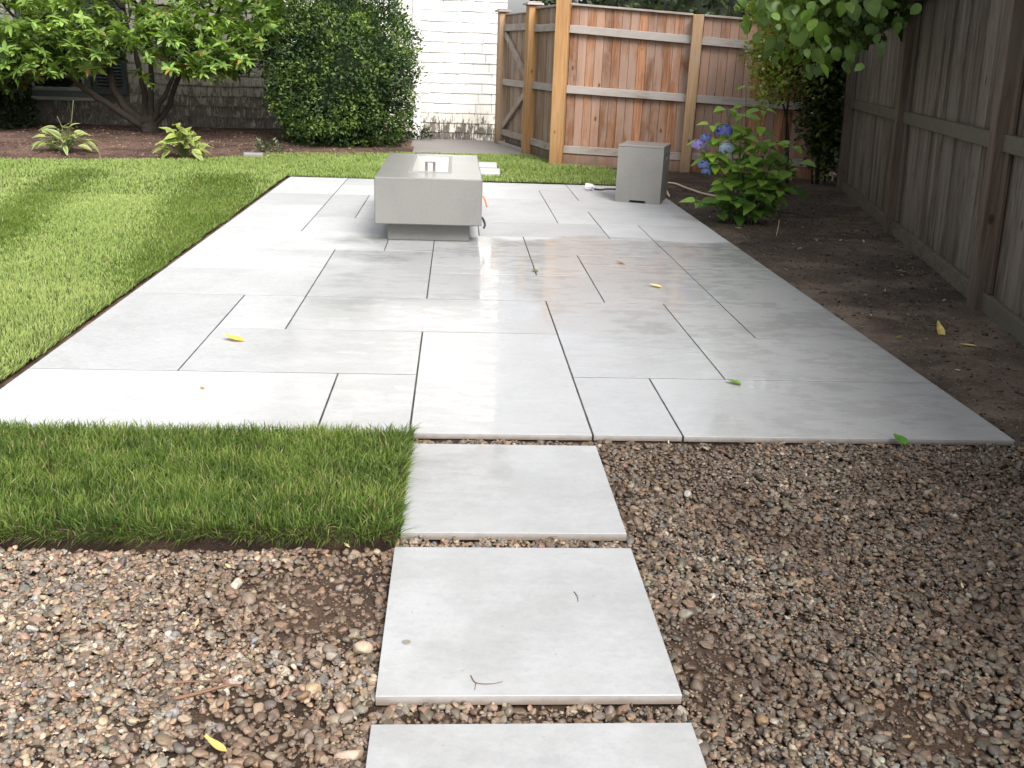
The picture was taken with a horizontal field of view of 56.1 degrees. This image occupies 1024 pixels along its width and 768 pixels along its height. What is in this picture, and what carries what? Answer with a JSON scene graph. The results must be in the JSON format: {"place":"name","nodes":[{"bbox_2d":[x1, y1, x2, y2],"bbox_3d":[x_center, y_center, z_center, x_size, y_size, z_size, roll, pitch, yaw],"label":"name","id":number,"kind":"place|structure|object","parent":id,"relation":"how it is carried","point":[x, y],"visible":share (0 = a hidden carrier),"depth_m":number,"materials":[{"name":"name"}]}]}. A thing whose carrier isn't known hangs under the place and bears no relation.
{"place":"outdoors","nodes":[
{"label":"outdoors","id":0,"kind":"place"},
{"bbox_2d":[0,122,413,160],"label":"mulch bed","id":1,"kind":"object","parent":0,"point":[77,151],"visible":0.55,"depth_m":11.63,"materials":[{"name":"brown soil"}]},
{"bbox_2d":[0,79,40,129],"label":"dark shrub","id":2,"kind":"object","parent":1,"relation":"on","point":[8,114],"visible":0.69,"depth_m":12.21,"materials":[{"name":"green plant"}]},
{"bbox_2d":[31,100,101,155],"bbox_3d":[-4.879,-2.767,10.396,0.740,0.598,0.602,1,19,-4],"label":"hosta","id":3,"kind":"object","parent":1,"relation":"on","point":[67,145],"visible":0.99,"depth_m":10.39,"materials":[{"name":"green plant"}]},
{"bbox_2d":[0,0,293,133],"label":"rhododendron tree","id":4,"kind":"object","parent":1,"relation":"on","point":[50,45],"visible":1,"depth_m":11.35,"materials":[{"name":"green plant"}]},
{"bbox_2d":[152,123,211,160],"bbox_3d":[-3.599,-2.643,10.454,0.619,0.380,0.571,-3,20,-15],"label":"hosta","id":5,"kind":"object","parent":1,"relation":"on","point":[182,149],"visible":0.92,"depth_m":10.40,"materials":[{"name":"green plant"}]},
{"bbox_2d":[243,152,262,156],"bbox_3d":[-2.927,-2.591,10.859,0.220,0.050,0.140,-1,19,-15],"label":"edging stone","id":6,"kind":"object","parent":1,"relation":"on","point":[255,154],"visible":0.86,"depth_m":10.80,"materials":[{"name":"concrete"}]},
{"bbox_2d":[253,138,284,151],"bbox_3d":[-2.858,-2.805,11.282,0.323,0.193,0.334,5,19,9],"label":"weed","id":7,"kind":"object","parent":1,"relation":"on","point":[266,146],"visible":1,"depth_m":11.26,"materials":[{"name":"green plant"}]},
{"bbox_2d":[253,0,427,148],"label":"holly bush","id":8,"kind":"object","parent":1,"relation":"on","point":[345,64],"visible":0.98,"depth_m":11.63,"materials":[{"name":"green plant"}]},
{"bbox_2d":[0,176,615,388],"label":"soil edge","id":9,"kind":"object","parent":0,"point":[20,371],"visible":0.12,"depth_m":4.83,"materials":[{"name":"brown soil"}]},
{"bbox_2d":[0,150,616,380],"bbox_3d":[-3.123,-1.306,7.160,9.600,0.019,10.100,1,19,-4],"label":"lawn","id":10,"kind":"structure","parent":0,"point":[91,315],"depth_m":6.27,"materials":[{"name":"green plant"}]},
{"bbox_2d":[479,162,496,167],"bbox_3d":[-0.468,-2.441,10.730,0.600,0.050,0.420,2,19,-1],"label":"stepping stone","id":11,"kind":"object","parent":10,"relation":"on","point":[488,164],"visible":0.3,"depth_m":10.65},
{"bbox_2d":[480,168,499,175],"bbox_3d":[-0.426,-2.242,10.155,0.600,0.050,0.420,2,19,-1],"label":"stepping stone","id":12,"kind":"object","parent":10,"relation":"on","point":[489,171],"visible":0.34,"depth_m":10.05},
{"bbox_2d":[494,1,555,158],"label":"fence return","id":13,"kind":"object","parent":10,"relation":"on","point":[538,67],"visible":0.6,"depth_m":11.87,"materials":[{"name":"brown wood"}]},
{"bbox_2d":[498,11,525,151],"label":"gate","id":14,"kind":"structure","parent":13,"relation":"attached to","point":[513,80],"depth_m":12.76,"materials":[{"name":"brown wood"}]},
{"bbox_2d":[409,139,531,154],"bbox_3d":[-0.643,-3.215,12.969,1.700,0.005,2.250,1,19,-4],"label":"concrete landing","id":15,"kind":"object","parent":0,"point":[449,146],"visible":0.91,"depth_m":12.81,"materials":[{"name":"grey concrete"}]},
{"bbox_2d":[411,121,434,139],"bbox_3d":[-1.287,-3.590,13.616,0.422,0.288,0.278,1,19,-4],"label":"dark sprig","id":16,"kind":"object","parent":15,"relation":"on","point":[421,132],"visible":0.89,"depth_m":13.61,"materials":[{"name":"green plant"}]},
{"bbox_2d":[0,177,1014,447],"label":"patio","id":17,"kind":"structure","parent":0,"point":[328,301],"depth_m":4.21,"materials":[{"name":"ceramic"}]},
{"bbox_2d":[224,334,243,340],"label":"fallen leaf","id":18,"kind":"object","parent":17,"relation":"on","point":[235,337],"visible":1,"depth_m":4.09,"materials":[{"name":"yellow plant"}]},
{"bbox_2d":[374,153,487,240],"bbox_3d":[-0.566,-1.408,6.993,0.745,0.479,1.580,1,19,-4],"label":"fire table","id":19,"kind":"object","parent":17,"relation":"on","point":[434,197],"visible":1,"depth_m":6.27,"materials":[{"name":"concrete"}]},
{"bbox_2d":[585,183,594,189],"bbox_3d":[0.746,-1.877,9.139,0.100,0.065,0.087,11,21,25],"label":"plastic wrap","id":20,"kind":"object","parent":17,"relation":"on","point":[588,186],"visible":1,"depth_m":9.11,"materials":[{"name":"white plastic"}]},
{"bbox_2d":[594,188,615,190],"bbox_3d":[0.876,-1.808,8.905,0.048,0.079,0.473,-5,20,-19],"label":"gas hose","id":21,"kind":"object","parent":17,"relation":"on","point":[605,189],"visible":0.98,"depth_m":8.94,"materials":[{"name":"black rubber"}]},
{"bbox_2d":[615,141,670,204],"bbox_3d":[1.170,-1.891,8.566,0.399,0.495,0.432,7,20,15],"label":"tank cover","id":22,"kind":"object","parent":17,"relation":"on","point":[642,172],"visible":1,"depth_m":8.38,"materials":[{"name":"concrete"}]},
{"bbox_2d":[0,439,1023,767],"bbox_3d":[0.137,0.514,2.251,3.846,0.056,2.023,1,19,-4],"label":"gravel","id":23,"kind":"structure","parent":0,"point":[106,685],"depth_m":2.16,"materials":[{"name":"gravel"}]},
{"bbox_2d":[163,635,175,643],"bbox_3d":[-0.732,0.547,2.057,0.030,0.016,0.031,-3,20,-16],"label":"pebble","id":24,"kind":"object","parent":23,"relation":"on","point":[169,638],"visible":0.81,"depth_m":2.05,"materials":[{"name":"grey stone"}]},
{"bbox_2d":[164,666,241,700],"bbox_3d":[-0.613,0.588,1.906,0.147,0.016,0.095,-3,20,-16],"label":"twig","id":25,"kind":"object","parent":23,"relation":"on","point":[192,694],"visible":1,"depth_m":1.89,"materials":[{"name":"brown wood"}]},
{"bbox_2d":[0,414,426,553],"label":"sod grass","id":26,"kind":"structure","parent":23,"relation":"on","point":[15,441],"depth_m":2.71,"materials":[{"name":"green plant"}]},
{"bbox_2d":[204,734,226,751],"bbox_3d":[-0.533,0.646,1.727,0.050,0.016,0.016,11,21,25],"label":"fallen leaf","id":27,"kind":"object","parent":23,"relation":"on","point":[216,744],"visible":1,"depth_m":1.73,"materials":[{"name":"yellow plant"}]},
{"bbox_2d":[227,678,237,686],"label":"pebble","id":28,"kind":"object","parent":23,"relation":"on","point":[233,680],"visible":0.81,"depth_m":1.92,"materials":[{"name":"beige stone"}]},
{"bbox_2d":[230,577,242,588],"bbox_3d":[-0.655,0.473,2.276,0.026,0.018,0.043,4,28,6],"label":"pebble","id":29,"kind":"object","parent":23,"relation":"on","point":[236,583],"visible":0.97,"depth_m":2.27,"materials":[{"name":"white stone"}]},
{"bbox_2d":[251,636,258,647],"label":"pebble","id":30,"kind":"object","parent":23,"relation":"on","point":[253,640],"visible":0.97,"depth_m":2.06,"materials":[{"name":"grey stone"}]},
{"bbox_2d":[305,682,321,698],"bbox_3d":[-0.394,0.609,1.907,0.035,0.030,0.032,-10,34,-30],"label":"pebble","id":31,"kind":"object","parent":23,"relation":"on","point":[314,687],"visible":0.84,"depth_m":1.90,"materials":[{"name":"beige stone"}]},
{"bbox_2d":[333,750,363,762],"bbox_3d":[-0.296,0.671,1.732,0.053,0.027,0.028,2,19,0],"label":"pebble","id":32,"kind":"object","parent":23,"relation":"on","point":[354,754],"visible":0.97,"depth_m":1.72,"materials":[{"name":"beige stone"}]},
{"bbox_2d":[352,641,373,653],"bbox_3d":[-0.316,0.563,2.043,0.042,0.032,0.035,2,9,-25],"label":"pebble","id":33,"kind":"object","parent":23,"relation":"on","point":[362,647],"visible":0.99,"depth_m":2.03,"materials":[{"name":"beige stone"}]},
{"bbox_2d":[400,444,626,540],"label":"stepping slab","id":34,"kind":"structure","parent":23,"relation":"on","point":[495,492],"depth_m":2.75,"materials":[{"name":"grey concrete"}]},
{"bbox_2d":[375,547,681,704],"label":"stepping slab","id":35,"kind":"structure","parent":23,"relation":"on","point":[526,626],"depth_m":2.10,"materials":[{"name":"grey concrete"}]},
{"bbox_2d":[402,640,410,643],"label":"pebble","id":36,"kind":"object","parent":35,"relation":"on","point":[406,641],"visible":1,"depth_m":2.04,"materials":[{"name":"beige stone"}]},
{"bbox_2d":[471,676,502,686],"bbox_3d":[-0.051,0.597,1.921,0.064,0.003,0.046,1,19,-4],"label":"twig","id":37,"kind":"object","parent":35,"relation":"on","point":[483,683],"visible":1,"depth_m":1.92,"materials":[{"name":"brown wood"}]},
{"bbox_2d":[366,723,706,767],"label":"stepping slab","id":38,"kind":"structure","parent":23,"relation":"on","point":[618,745],"depth_m":1.75,"materials":[{"name":"grey concrete"}]},
{"bbox_2d":[684,490,691,497],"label":"pebble","id":39,"kind":"object","parent":23,"relation":"on","point":[688,493],"visible":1,"depth_m":2.83,"materials":[{"name":"white stone"}]},
{"bbox_2d":[710,592,715,600],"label":"pebble","id":40,"kind":"object","parent":23,"relation":"on","point":[713,595],"visible":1,"depth_m":2.29,"materials":[{"name":"beige stone"}]},
{"bbox_2d":[893,434,907,444],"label":"fallen leaf","id":41,"kind":"object","parent":23,"relation":"on","point":[902,439],"visible":1,"depth_m":3.24,"materials":[{"name":"green plant"}]},
{"bbox_2d":[507,0,581,12],"label":"sky","id":42,"kind":"structure","parent":0,"point":[514,5],"materials":[{"name":"white"}]},
{"bbox_2d":[393,82,1010,447],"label":"ground","id":43,"kind":"structure","parent":0,"point":[511,143],"depth_m":14.62,"materials":[{"name":"soil"}]},
{"bbox_2d":[0,0,507,139],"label":"house","id":44,"kind":"structure","parent":43,"relation":"on","point":[455,89],"depth_m":13.37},
{"bbox_2d":[16,0,95,100],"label":"window","id":45,"kind":"structure","parent":44,"relation":"in","point":[51,89],"depth_m":12.96,"materials":[{"name":"black glass"}]},
{"bbox_2d":[526,0,791,149],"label":"tall hedge","id":46,"kind":"object","parent":43,"relation":"on","point":[718,7],"visible":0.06,"depth_m":13.10,"materials":[{"name":"green plant"}]},
{"bbox_2d":[790,58,845,164],"bbox_3d":[5.729,-4.966,12.544,4.466,4.292,3.673,1,19,-4],"label":"evergreen tree","id":47,"kind":"object","parent":43,"relation":"on","point":[841,82],"depth_m":12.31,"materials":[{"name":"green plant"}]},
{"bbox_2d":[735,0,921,79],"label":"overhanging tree","id":48,"kind":"object","parent":43,"relation":"on","point":[859,23],"visible":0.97,"depth_m":6.36,"materials":[{"name":"green plant"}]},
{"bbox_2d":[666,171,1023,445],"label":"planting soil","id":49,"kind":"structure","parent":0,"point":[977,365],"depth_m":5.59,"materials":[{"name":"brown soil"}]},
{"bbox_2d":[36,132,1018,747],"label":"leaf litter","id":50,"kind":"object","parent":49,"relation":"on","point":[668,440],"visible":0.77,"depth_m":4.25,"materials":[{"name":"brown plant"}]},
{"bbox_2d":[667,182,715,196],"bbox_3d":[1.745,-1.891,9.345,0.682,0.028,1.097,1,19,-4],"label":"cord","id":51,"kind":"object","parent":49,"relation":"on","point":[689,189],"visible":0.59,"depth_m":9.29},
{"bbox_2d":[549,0,836,180],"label":"cedar fence","id":52,"kind":"object","parent":49,"relation":"on","point":[690,42],"visible":0.62,"depth_m":10.73,"materials":[{"name":"brown wood"}]},
{"bbox_2d":[680,86,815,225],"bbox_3d":[1.879,-1.792,7.587,1.048,1.069,0.659,-8,21,-26],"label":"hydrangea","id":53,"kind":"object","parent":49,"relation":"on","point":[767,192],"visible":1,"depth_m":7.60,"materials":[{"name":"green plant"}]},
{"bbox_2d":[738,0,845,185],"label":"climbing shrub","id":54,"kind":"object","parent":49,"relation":"on","point":[824,123],"visible":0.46,"depth_m":9.74,"materials":[{"name":"green plant"}]},
{"bbox_2d":[772,211,813,217],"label":"twig","id":55,"kind":"object","parent":49,"relation":"on","point":[791,213],"visible":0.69,"depth_m":8.05,"materials":[{"name":"brown wood"}]},
{"bbox_2d":[833,0,1023,345],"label":"weathered fence","id":56,"kind":"object","parent":49,"relation":"on","point":[930,170],"visible":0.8,"depth_m":6.00,"materials":[{"name":"wood"}]},
{"bbox_2d":[936,321,944,334],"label":"fallen leaf","id":57,"kind":"object","parent":49,"relation":"on","point":[940,329],"visible":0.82,"depth_m":4.67,"materials":[{"name":"yellow plant"}]}
]}

